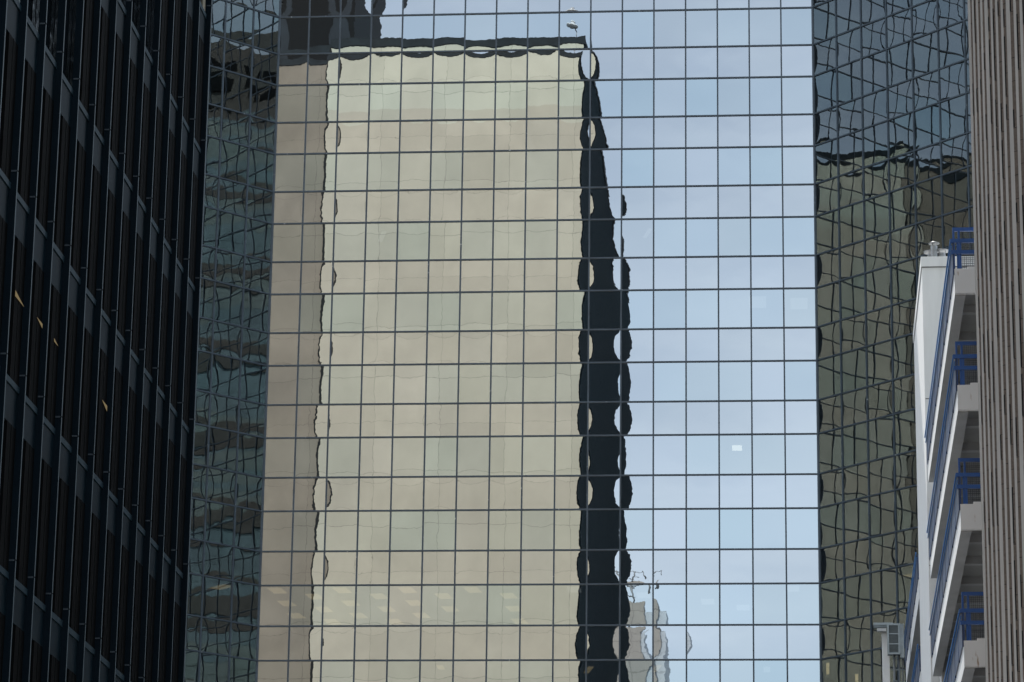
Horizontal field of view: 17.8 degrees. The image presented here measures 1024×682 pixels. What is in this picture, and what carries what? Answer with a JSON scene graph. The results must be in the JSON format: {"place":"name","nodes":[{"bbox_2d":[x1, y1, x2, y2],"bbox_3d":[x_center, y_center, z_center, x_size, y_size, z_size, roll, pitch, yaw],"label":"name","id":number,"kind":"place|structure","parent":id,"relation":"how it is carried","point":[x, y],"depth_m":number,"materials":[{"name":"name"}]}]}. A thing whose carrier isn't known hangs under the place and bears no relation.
{"place":"outdoors","nodes":[
{"label":"outdoors","id":0,"kind":"place"},
{"bbox_2d":[0,0,212,681],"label":"finned tower","id":1,"kind":"structure","parent":0,"point":[103,122],"depth_m":67.56,"materials":[{"name":"metal"}]},
{"bbox_2d":[0,420,15,570],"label":"window","id":2,"kind":"structure","parent":1,"relation":"in","point":[9,432],"depth_m":59.73,"materials":[{"name":"black glass"}]},
{"bbox_2d":[0,33,17,180],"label":"window","id":3,"kind":"structure","parent":1,"relation":"in","point":[11,47],"depth_m":60.21,"materials":[{"name":"black glass"}]},
{"bbox_2d":[7,238,25,386],"bbox_3d":[-9.234,-0.625,60.395,0.120,2.692,1.430,-1,-16,5],"label":"window","id":4,"kind":"structure","parent":1,"relation":"in","point":[19,258],"depth_m":60.65,"materials":[{"name":"black glass"}]},
{"bbox_2d":[15,441,33,587],"bbox_3d":[-9.149,3.145,60.859,0.120,2.692,1.430,-1,-16,5],"label":"window","id":5,"kind":"structure","parent":1,"relation":"in","point":[28,452],"depth_m":61.13,"materials":[{"name":"black glass"}]},
{"bbox_2d":[17,62,35,206],"bbox_3d":[-9.187,-3.980,61.363,0.120,2.692,1.430,-1,-16,5],"label":"window","id":6,"kind":"structure","parent":1,"relation":"in","point":[29,86],"depth_m":61.62,"materials":[{"name":"black glass"}]},
{"bbox_2d":[26,262,43,406],"bbox_3d":[-9.102,-0.210,61.827,0.120,2.692,1.430,-1,-16,5],"label":"window","id":7,"kind":"structure","parent":1,"relation":"in","point":[32,376],"depth_m":62.09,"materials":[{"name":"black glass"}]},
{"bbox_2d":[34,460,51,603],"bbox_3d":[-9.017,3.560,62.291,0.120,2.692,1.430,-1,-16,5],"label":"window","id":8,"kind":"structure","parent":1,"relation":"in","point":[46,471],"depth_m":62.56,"materials":[{"name":"black glass"}]},
{"bbox_2d":[36,90,53,231],"bbox_3d":[-9.055,-3.566,62.794,0.120,2.692,1.430,-1,-16,5],"label":"window","id":9,"kind":"structure","parent":1,"relation":"in","point":[47,102],"depth_m":63.05,"materials":[{"name":"black glass"}]},
{"bbox_2d":[44,286,60,425],"bbox_3d":[-8.970,0.204,63.259,0.120,2.692,1.430,-1,-16,5],"label":"window","id":10,"kind":"structure","parent":1,"relation":"in","point":[55,297],"depth_m":63.52,"materials":[{"name":"black glass"}]},
{"bbox_2d":[52,479,68,619],"bbox_3d":[-8.885,3.975,63.723,0.120,2.692,1.430,-1,-16,5],"label":"window","id":11,"kind":"structure","parent":1,"relation":"in","point":[63,489],"depth_m":64.00,"materials":[{"name":"black glass"}]},
{"bbox_2d":[53,116,69,254],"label":"window","id":12,"kind":"structure","parent":1,"relation":"in","point":[64,132],"depth_m":64.49,"materials":[{"name":"black glass"}]},
{"bbox_2d":[61,308,77,445],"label":"window","id":13,"kind":"structure","parent":1,"relation":"in","point":[72,320],"depth_m":64.96,"materials":[{"name":"black glass"}]},
{"bbox_2d":[69,496,84,633],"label":"window","id":14,"kind":"structure","parent":1,"relation":"in","point":[74,609],"depth_m":65.42,"materials":[{"name":"black glass"}]},
{"bbox_2d":[70,142,85,276],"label":"window","id":15,"kind":"structure","parent":1,"relation":"in","point":[78,206],"depth_m":65.94,"materials":[{"name":"black glass"}]},
{"bbox_2d":[69,0,93,112],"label":"window","id":16,"kind":"structure","parent":1,"relation":"in","point":[88,16],"depth_m":66.75,"materials":[{"name":"black glass"}]},
{"bbox_2d":[78,329,93,463],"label":"window","id":17,"kind":"structure","parent":1,"relation":"in","point":[83,436],"depth_m":66.40,"materials":[{"name":"black glass"}]},
{"bbox_2d":[85,513,100,647],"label":"window","id":18,"kind":"structure","parent":1,"relation":"in","point":[95,522],"depth_m":66.86,"materials":[{"name":"black glass"}]},
{"bbox_2d":[86,166,101,298],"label":"window","id":19,"kind":"structure","parent":1,"relation":"in","point":[96,177],"depth_m":67.36,"materials":[{"name":"black glass"}]},
{"bbox_2d":[94,349,108,480],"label":"window","id":20,"kind":"structure","parent":1,"relation":"in","point":[103,359],"depth_m":67.83,"materials":[{"name":"black glass"}]},
{"bbox_2d":[95,8,109,138],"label":"window","id":21,"kind":"structure","parent":1,"relation":"in","point":[104,20],"depth_m":68.35,"materials":[{"name":"black glass"}]},
{"bbox_2d":[101,530,114,661],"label":"window","id":22,"kind":"structure","parent":1,"relation":"in","point":[110,540],"depth_m":68.29,"materials":[{"name":"black glass"}]},
{"bbox_2d":[102,189,115,318],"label":"window","id":23,"kind":"structure","parent":1,"relation":"in","point":[111,200],"depth_m":68.80,"materials":[{"name":"black glass"}]},
{"bbox_2d":[18,0,202,81],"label":"windows","id":24,"kind":"structure","parent":1,"relation":"in","point":[33,5],"depth_m":65.22,"materials":[{"name":"black glass"}]},
{"bbox_2d":[109,369,122,497],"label":"window","id":25,"kind":"structure","parent":1,"relation":"in","point":[118,378],"depth_m":69.27,"materials":[{"name":"black glass"}]},
{"bbox_2d":[110,34,123,160],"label":"window","id":26,"kind":"structure","parent":1,"relation":"in","point":[119,47],"depth_m":69.76,"materials":[{"name":"black glass"}]},
{"bbox_2d":[184,0,973,681],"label":"glass tower","id":27,"kind":"structure","parent":0,"point":[556,340],"depth_m":150.90,"materials":[{"name":"glass"}]},
{"bbox_2d":[455,585,486,624],"label":"window pane","id":28,"kind":"structure","parent":27,"relation":"in","point":[470,600],"depth_m":148.41,"materials":[{"name":"beige glass"}]},
{"bbox_2d":[456,511,487,549],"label":"window pane","id":29,"kind":"structure","parent":27,"relation":"in","point":[472,526],"depth_m":149.35,"materials":[{"name":"beige glass"}]},
{"bbox_2d":[457,437,488,475],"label":"window pane","id":30,"kind":"structure","parent":27,"relation":"in","point":[473,452],"depth_m":150.34,"materials":[{"name":"beige glass"}]},
{"bbox_2d":[459,364,489,401],"label":"window pane","id":31,"kind":"structure","parent":27,"relation":"in","point":[474,380],"depth_m":151.30,"materials":[{"name":"beige glass"}]},
{"bbox_2d":[460,293,490,329],"label":"window pane","id":32,"kind":"structure","parent":27,"relation":"in","point":[475,314],"depth_m":152.22,"materials":[{"name":"beige glass"}]},
{"bbox_2d":[461,222,491,258],"label":"window pane","id":33,"kind":"structure","parent":27,"relation":"in","point":[476,236],"depth_m":153.19,"materials":[{"name":"beige glass"}]},
{"bbox_2d":[463,152,493,187],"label":"window pane","id":34,"kind":"structure","parent":27,"relation":"in","point":[477,166],"depth_m":154.17,"materials":[{"name":"beige glass"}]},
{"bbox_2d":[464,83,494,118],"label":"window pane","id":35,"kind":"structure","parent":27,"relation":"in","point":[479,97],"depth_m":155.11,"materials":[{"name":"beige glass"}]},
{"bbox_2d":[465,14,495,49],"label":"window pane","id":36,"kind":"structure","parent":27,"relation":"in","point":[480,29],"depth_m":156.10,"materials":[{"name":"blue glass"}]},
{"bbox_2d":[488,585,519,624],"label":"window pane","id":37,"kind":"structure","parent":27,"relation":"in","point":[503,600],"depth_m":148.26,"materials":[{"name":"beige glass"}]},
{"bbox_2d":[489,511,520,549],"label":"window pane","id":38,"kind":"structure","parent":27,"relation":"in","point":[504,526],"depth_m":149.24,"materials":[{"name":"beige glass"}]},
{"bbox_2d":[490,437,521,474],"label":"window pane","id":39,"kind":"structure","parent":27,"relation":"in","point":[505,452],"depth_m":150.19,"materials":[{"name":"beige glass"}]},
{"bbox_2d":[491,364,522,401],"label":"window pane","id":40,"kind":"structure","parent":27,"relation":"in","point":[506,386],"depth_m":151.15,"materials":[{"name":"beige glass"}]},
{"bbox_2d":[492,292,523,329],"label":"window pane","id":41,"kind":"structure","parent":27,"relation":"in","point":[507,306],"depth_m":152.11,"materials":[{"name":"beige glass"}]},
{"bbox_2d":[494,221,523,257],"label":"window pane","id":42,"kind":"structure","parent":27,"relation":"in","point":[508,236],"depth_m":153.08,"materials":[{"name":"beige glass"}]},
{"bbox_2d":[495,151,524,187],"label":"window pane","id":43,"kind":"structure","parent":27,"relation":"in","point":[510,165],"depth_m":154.06,"materials":[{"name":"beige glass"}]},
{"bbox_2d":[496,82,525,117],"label":"window pane","id":44,"kind":"structure","parent":27,"relation":"in","point":[510,96],"depth_m":155.00,"materials":[{"name":"beige glass"}]},
{"bbox_2d":[497,14,526,49],"label":"window pane","id":45,"kind":"structure","parent":27,"relation":"in","point":[511,28],"depth_m":155.95,"materials":[{"name":"blue glass"}]},
{"bbox_2d":[521,585,552,624],"label":"window pane","id":46,"kind":"structure","parent":27,"relation":"in","point":[536,600],"depth_m":148.15,"materials":[{"name":"beige glass"}]},
{"bbox_2d":[522,510,553,548],"label":"window pane","id":47,"kind":"structure","parent":27,"relation":"in","point":[537,526],"depth_m":149.10,"materials":[{"name":"beige glass"}]},
{"bbox_2d":[523,437,553,474],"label":"window pane","id":48,"kind":"structure","parent":27,"relation":"in","point":[538,452],"depth_m":150.08,"materials":[{"name":"beige glass"}]},
{"bbox_2d":[524,364,554,401],"label":"window pane","id":49,"kind":"structure","parent":27,"relation":"in","point":[539,379],"depth_m":151.04,"materials":[{"name":"beige glass"}]},
{"bbox_2d":[525,292,555,328],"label":"window pane","id":50,"kind":"structure","parent":27,"relation":"in","point":[540,307],"depth_m":152.00,"materials":[{"name":"beige glass"}]},
{"bbox_2d":[526,221,555,257],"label":"window pane","id":51,"kind":"structure","parent":27,"relation":"in","point":[540,235],"depth_m":152.95,"materials":[{"name":"beige glass"}]},
{"bbox_2d":[526,151,556,186],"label":"window pane","id":52,"kind":"structure","parent":27,"relation":"in","point":[541,165],"depth_m":153.91,"materials":[{"name":"beige glass"}]},
{"bbox_2d":[527,81,557,117],"label":"window pane","id":53,"kind":"structure","parent":27,"relation":"in","point":[542,96],"depth_m":154.85,"materials":[{"name":"beige glass"}]},
{"bbox_2d":[528,13,558,48],"label":"window pane","id":54,"kind":"structure","parent":27,"relation":"in","point":[543,27],"depth_m":155.83,"materials":[{"name":"blue glass"}]},
{"bbox_2d":[554,585,585,623],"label":"window pane","id":55,"kind":"structure","parent":27,"relation":"in","point":[569,600],"depth_m":148.01,"materials":[{"name":"beige glass"}]},
{"bbox_2d":[555,510,585,548],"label":"window pane","id":56,"kind":"structure","parent":27,"relation":"in","point":[570,525],"depth_m":148.99,"materials":[{"name":"beige glass"}]},
{"bbox_2d":[556,363,586,401],"label":"window pane","id":57,"kind":"structure","parent":27,"relation":"in","point":[571,379],"depth_m":150.89,"materials":[{"name":"beige glass"}]},
{"bbox_2d":[556,436,586,474],"label":"window pane","id":58,"kind":"structure","parent":27,"relation":"in","point":[571,452],"depth_m":149.94,"materials":[{"name":"beige glass"}]},
{"bbox_2d":[557,292,587,328],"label":"window pane","id":59,"kind":"structure","parent":27,"relation":"in","point":[572,307],"depth_m":151.85,"materials":[{"name":"beige glass"}]},
{"bbox_2d":[558,150,588,186],"label":"window pane","id":60,"kind":"structure","parent":27,"relation":"in","point":[573,165],"depth_m":153.79,"materials":[{"name":"beige glass"}]},
{"bbox_2d":[558,220,588,257],"label":"window pane","id":61,"kind":"structure","parent":27,"relation":"in","point":[572,235],"depth_m":152.82,"materials":[{"name":"beige glass"}]},
{"bbox_2d":[559,81,589,116],"label":"window pane","id":62,"kind":"structure","parent":27,"relation":"in","point":[573,95],"depth_m":154.73,"materials":[{"name":"beige glass"}]},
{"bbox_2d":[560,12,589,47],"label":"window pane","id":63,"kind":"structure","parent":27,"relation":"in","point":[574,27],"depth_m":155.72,"materials":[{"name":"blue glass"}]},
{"bbox_2d":[184,0,973,681],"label":"window panes","id":64,"kind":"structure","parent":27,"relation":"in","point":[446,168],"depth_m":150.71,"materials":[{"name":"glass"}]},
{"bbox_2d":[587,585,618,623],"label":"window pane","id":65,"kind":"structure","parent":27,"relation":"in","point":[602,600],"depth_m":147.90,"materials":[{"name":"black glass"}]},
{"bbox_2d":[588,510,618,548],"label":"window pane","id":66,"kind":"structure","parent":27,"relation":"in","point":[603,525],"depth_m":148.84,"materials":[{"name":"black glass"}]},
{"bbox_2d":[588,436,619,474],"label":"window pane","id":67,"kind":"structure","parent":27,"relation":"in","point":[603,451],"depth_m":149.83,"materials":[{"name":"black glass"}]},
{"bbox_2d":[589,291,619,328],"label":"window pane","id":68,"kind":"structure","parent":27,"relation":"in","point":[604,307],"depth_m":151.74,"materials":[{"name":"black glass"}]},
{"bbox_2d":[589,363,619,400],"label":"window pane","id":69,"kind":"structure","parent":27,"relation":"in","point":[604,378],"depth_m":150.78,"materials":[{"name":"black glass"}]},
{"bbox_2d":[590,150,620,186],"label":"window pane","id":70,"kind":"structure","parent":27,"relation":"in","point":[605,166],"depth_m":153.64,"materials":[{"name":"blue glass"}]},
{"bbox_2d":[590,220,620,256],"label":"window pane","id":71,"kind":"structure","parent":27,"relation":"in","point":[605,235],"depth_m":152.71,"materials":[{"name":"black glass"}]},
{"bbox_2d":[591,80,620,116],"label":"window pane","id":72,"kind":"structure","parent":27,"relation":"in","point":[605,95],"depth_m":154.62,"materials":[{"name":"blue glass"}]},
{"bbox_2d":[591,12,621,47],"label":"window pane","id":73,"kind":"structure","parent":27,"relation":"in","point":[606,27],"depth_m":155.57,"materials":[{"name":"blue glass"}]},
{"bbox_2d":[620,585,651,623],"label":"window pane","id":74,"kind":"structure","parent":27,"relation":"in","point":[636,600],"depth_m":147.76,"materials":[{"name":"blue glass"}]},
{"bbox_2d":[621,510,651,548],"label":"window pane","id":75,"kind":"structure","parent":27,"relation":"in","point":[636,525],"depth_m":148.73,"materials":[{"name":"blue glass"}]},
{"bbox_2d":[621,363,652,400],"label":"window pane","id":76,"kind":"structure","parent":27,"relation":"in","point":[637,378],"depth_m":150.63,"materials":[{"name":"blue glass"}]},
{"bbox_2d":[621,436,652,473],"label":"window pane","id":77,"kind":"structure","parent":27,"relation":"in","point":[636,451],"depth_m":149.68,"materials":[{"name":"blue glass"}]},
{"bbox_2d":[622,149,652,185],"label":"window pane","id":78,"kind":"structure","parent":27,"relation":"in","point":[637,165],"depth_m":153.53,"materials":[{"name":"blue glass"}]},
{"bbox_2d":[622,220,652,256],"label":"window pane","id":79,"kind":"structure","parent":27,"relation":"in","point":[637,235],"depth_m":152.56,"materials":[{"name":"blue glass"}]},
{"bbox_2d":[622,291,652,327],"label":"window pane","id":80,"kind":"structure","parent":27,"relation":"in","point":[637,306],"depth_m":151.59,"materials":[{"name":"blue glass"}]},
{"bbox_2d":[623,11,652,46],"label":"window pane","id":81,"kind":"structure","parent":27,"relation":"in","point":[637,26],"depth_m":155.45,"materials":[{"name":"blue glass"}]},
{"bbox_2d":[623,80,652,115],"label":"window pane","id":82,"kind":"structure","parent":27,"relation":"in","point":[637,94],"depth_m":154.51,"materials":[{"name":"blue glass"}]},
{"bbox_2d":[654,149,684,185],"label":"window pane","id":83,"kind":"structure","parent":27,"relation":"in","point":[669,164],"depth_m":153.42,"materials":[{"name":"blue glass"}]},
{"bbox_2d":[654,219,684,255],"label":"window pane","id":84,"kind":"structure","parent":27,"relation":"in","point":[669,234],"depth_m":152.45,"materials":[{"name":"blue glass"}]},
{"bbox_2d":[654,290,684,327],"label":"window pane","id":85,"kind":"structure","parent":27,"relation":"in","point":[669,306],"depth_m":151.48,"materials":[{"name":"blue glass"}]},
{"bbox_2d":[654,363,684,400],"label":"window pane","id":86,"kind":"structure","parent":27,"relation":"in","point":[669,378],"depth_m":150.52,"materials":[{"name":"blue glass"}]},
{"bbox_2d":[654,436,684,473],"label":"window pane","id":87,"kind":"structure","parent":27,"relation":"in","point":[669,451],"depth_m":149.57,"materials":[{"name":"blue glass"}]},
{"bbox_2d":[655,11,684,46],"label":"window pane","id":88,"kind":"structure","parent":27,"relation":"in","point":[669,25],"depth_m":155.34,"materials":[{"name":"blue glass"}]},
{"bbox_2d":[655,79,684,115],"label":"window pane","id":89,"kind":"structure","parent":27,"relation":"in","point":[669,94],"depth_m":154.36,"materials":[{"name":"blue glass"}]},
{"bbox_2d":[654,510,685,548],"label":"window pane","id":90,"kind":"structure","parent":27,"relation":"in","point":[669,525],"depth_m":148.59,"materials":[{"name":"blue glass"}]},
{"bbox_2d":[654,585,685,623],"label":"window pane","id":91,"kind":"structure","parent":27,"relation":"in","point":[669,600],"depth_m":147.65,"materials":[{"name":"blue glass"}]},
{"bbox_2d":[686,10,716,45],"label":"window pane","id":92,"kind":"structure","parent":27,"relation":"in","point":[701,25],"depth_m":155.19,"materials":[{"name":"blue glass"}]},
{"bbox_2d":[686,79,716,114],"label":"window pane","id":93,"kind":"structure","parent":27,"relation":"in","point":[701,94],"depth_m":154.24,"materials":[{"name":"blue glass"}]},
{"bbox_2d":[687,148,716,184],"label":"window pane","id":94,"kind":"structure","parent":27,"relation":"in","point":[701,163],"depth_m":153.27,"materials":[{"name":"blue glass"}]},
{"bbox_2d":[687,219,717,255],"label":"window pane","id":95,"kind":"structure","parent":27,"relation":"in","point":[701,233],"depth_m":152.30,"materials":[{"name":"blue glass"}]},
{"bbox_2d":[687,290,717,327],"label":"window pane","id":96,"kind":"structure","parent":27,"relation":"in","point":[702,305],"depth_m":151.37,"materials":[{"name":"blue glass"}]},
{"bbox_2d":[687,362,717,399],"label":"window pane","id":97,"kind":"structure","parent":27,"relation":"in","point":[702,377],"depth_m":150.41,"materials":[{"name":"blue glass"}]},
{"bbox_2d":[687,435,717,473],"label":"window pane","id":98,"kind":"structure","parent":27,"relation":"in","point":[702,450],"depth_m":149.43,"materials":[{"name":"blue glass"}]},
{"bbox_2d":[687,509,718,548],"label":"window pane","id":99,"kind":"structure","parent":27,"relation":"in","point":[702,525],"depth_m":148.48,"materials":[{"name":"blue glass"}]},
{"bbox_2d":[687,584,718,623],"label":"window pane","id":100,"kind":"structure","parent":27,"relation":"in","point":[702,600],"depth_m":147.50,"materials":[{"name":"blue glass"}]},
{"bbox_2d":[718,10,747,45],"label":"window pane","id":101,"kind":"structure","parent":27,"relation":"in","point":[732,24],"depth_m":155.07,"materials":[{"name":"blue glass"}]},
{"bbox_2d":[718,78,748,114],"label":"window pane","id":102,"kind":"structure","parent":27,"relation":"in","point":[733,93],"depth_m":154.13,"materials":[{"name":"blue glass"}]},
{"bbox_2d":[719,148,748,184],"label":"window pane","id":103,"kind":"structure","parent":27,"relation":"in","point":[733,162],"depth_m":153.16,"materials":[{"name":"blue glass"}]},
{"bbox_2d":[719,218,749,255],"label":"window pane","id":104,"kind":"structure","parent":27,"relation":"in","point":[734,233],"depth_m":152.19,"materials":[{"name":"blue glass"}]},
{"bbox_2d":[719,290,749,326],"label":"window pane","id":105,"kind":"structure","parent":27,"relation":"in","point":[734,305],"depth_m":151.22,"materials":[{"name":"blue glass"}]},
{"bbox_2d":[720,362,750,399],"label":"window pane","id":106,"kind":"structure","parent":27,"relation":"in","point":[735,377],"depth_m":150.27,"materials":[{"name":"blue glass"}]},
{"bbox_2d":[720,435,751,473],"label":"window pane","id":107,"kind":"structure","parent":27,"relation":"in","point":[735,450],"depth_m":149.32,"materials":[{"name":"blue glass"}]},
{"bbox_2d":[720,509,751,547],"label":"window pane","id":108,"kind":"structure","parent":27,"relation":"in","point":[735,524],"depth_m":148.37,"materials":[{"name":"blue glass"}]},
{"bbox_2d":[720,584,752,623],"label":"window pane","id":109,"kind":"structure","parent":27,"relation":"in","point":[736,599],"depth_m":147.40,"materials":[{"name":"blue glass"}]},
{"bbox_2d":[750,9,779,44],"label":"window pane","id":110,"kind":"structure","parent":27,"relation":"in","point":[764,23],"depth_m":154.96,"materials":[{"name":"blue glass"}]},
{"bbox_2d":[750,78,780,113],"label":"window pane","id":111,"kind":"structure","parent":27,"relation":"in","point":[765,93],"depth_m":153.98,"materials":[{"name":"blue glass"}]},
{"bbox_2d":[751,147,781,183],"label":"window pane","id":112,"kind":"structure","parent":27,"relation":"in","point":[766,163],"depth_m":153.01,"materials":[{"name":"blue glass"}]},
{"bbox_2d":[751,218,781,254],"label":"window pane","id":113,"kind":"structure","parent":27,"relation":"in","point":[766,233],"depth_m":152.07,"materials":[{"name":"blue glass"}]},
{"bbox_2d":[752,289,782,326],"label":"window pane","id":114,"kind":"structure","parent":27,"relation":"in","point":[767,304],"depth_m":151.11,"materials":[{"name":"blue glass"}]},
{"bbox_2d":[752,362,783,399],"label":"window pane","id":115,"kind":"structure","parent":27,"relation":"in","point":[767,377],"depth_m":150.16,"materials":[{"name":"blue glass"}]},
{"bbox_2d":[753,435,784,473],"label":"window pane","id":116,"kind":"structure","parent":27,"relation":"in","point":[768,450],"depth_m":149.17,"materials":[{"name":"blue glass"}]},
{"bbox_2d":[753,509,784,547],"label":"window pane","id":117,"kind":"structure","parent":27,"relation":"in","point":[768,524],"depth_m":148.23,"materials":[{"name":"blue glass"}]},
{"bbox_2d":[754,584,785,623],"label":"window pane","id":118,"kind":"structure","parent":27,"relation":"in","point":[769,599],"depth_m":147.25,"materials":[{"name":"blue glass"}]},
{"bbox_2d":[782,77,812,113],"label":"window pane","id":119,"kind":"structure","parent":27,"relation":"in","point":[796,91],"depth_m":153.87,"materials":[{"name":"blue glass"}]},
{"bbox_2d":[783,147,813,183],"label":"window pane","id":120,"kind":"structure","parent":27,"relation":"in","point":[797,161],"depth_m":152.89,"materials":[{"name":"blue glass"}]},
{"bbox_2d":[784,217,813,254],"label":"window pane","id":121,"kind":"structure","parent":27,"relation":"in","point":[798,232],"depth_m":151.93,"materials":[{"name":"blue glass"}]},
{"bbox_2d":[784,289,814,326],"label":"window pane","id":122,"kind":"structure","parent":27,"relation":"in","point":[799,304],"depth_m":150.97,"materials":[{"name":"blue glass"}]},
{"bbox_2d":[785,361,815,399],"label":"window pane","id":123,"kind":"structure","parent":27,"relation":"in","point":[800,376],"depth_m":150.01,"materials":[{"name":"blue glass"}]},
{"bbox_2d":[786,435,816,472],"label":"window pane","id":124,"kind":"structure","parent":27,"relation":"in","point":[801,450],"depth_m":149.06,"materials":[{"name":"blue glass"}]},
{"bbox_2d":[787,509,817,547],"label":"window pane","id":125,"kind":"structure","parent":27,"relation":"in","point":[802,524],"depth_m":148.08,"materials":[{"name":"blue glass"}]},
{"bbox_2d":[787,584,818,623],"label":"window pane","id":126,"kind":"structure","parent":27,"relation":"in","point":[802,599],"depth_m":147.14,"materials":[{"name":"blue glass"}]},
{"bbox_2d":[904,227,985,681],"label":"balcony building","id":127,"kind":"structure","parent":0,"point":[944,637],"depth_m":88.24,"materials":[{"name":"white paint"}]},
{"bbox_2d":[968,0,1023,681],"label":"ribbed tower","id":128,"kind":"structure","parent":0,"point":[996,47],"depth_m":67.78,"materials":[{"name":"grey concrete"}]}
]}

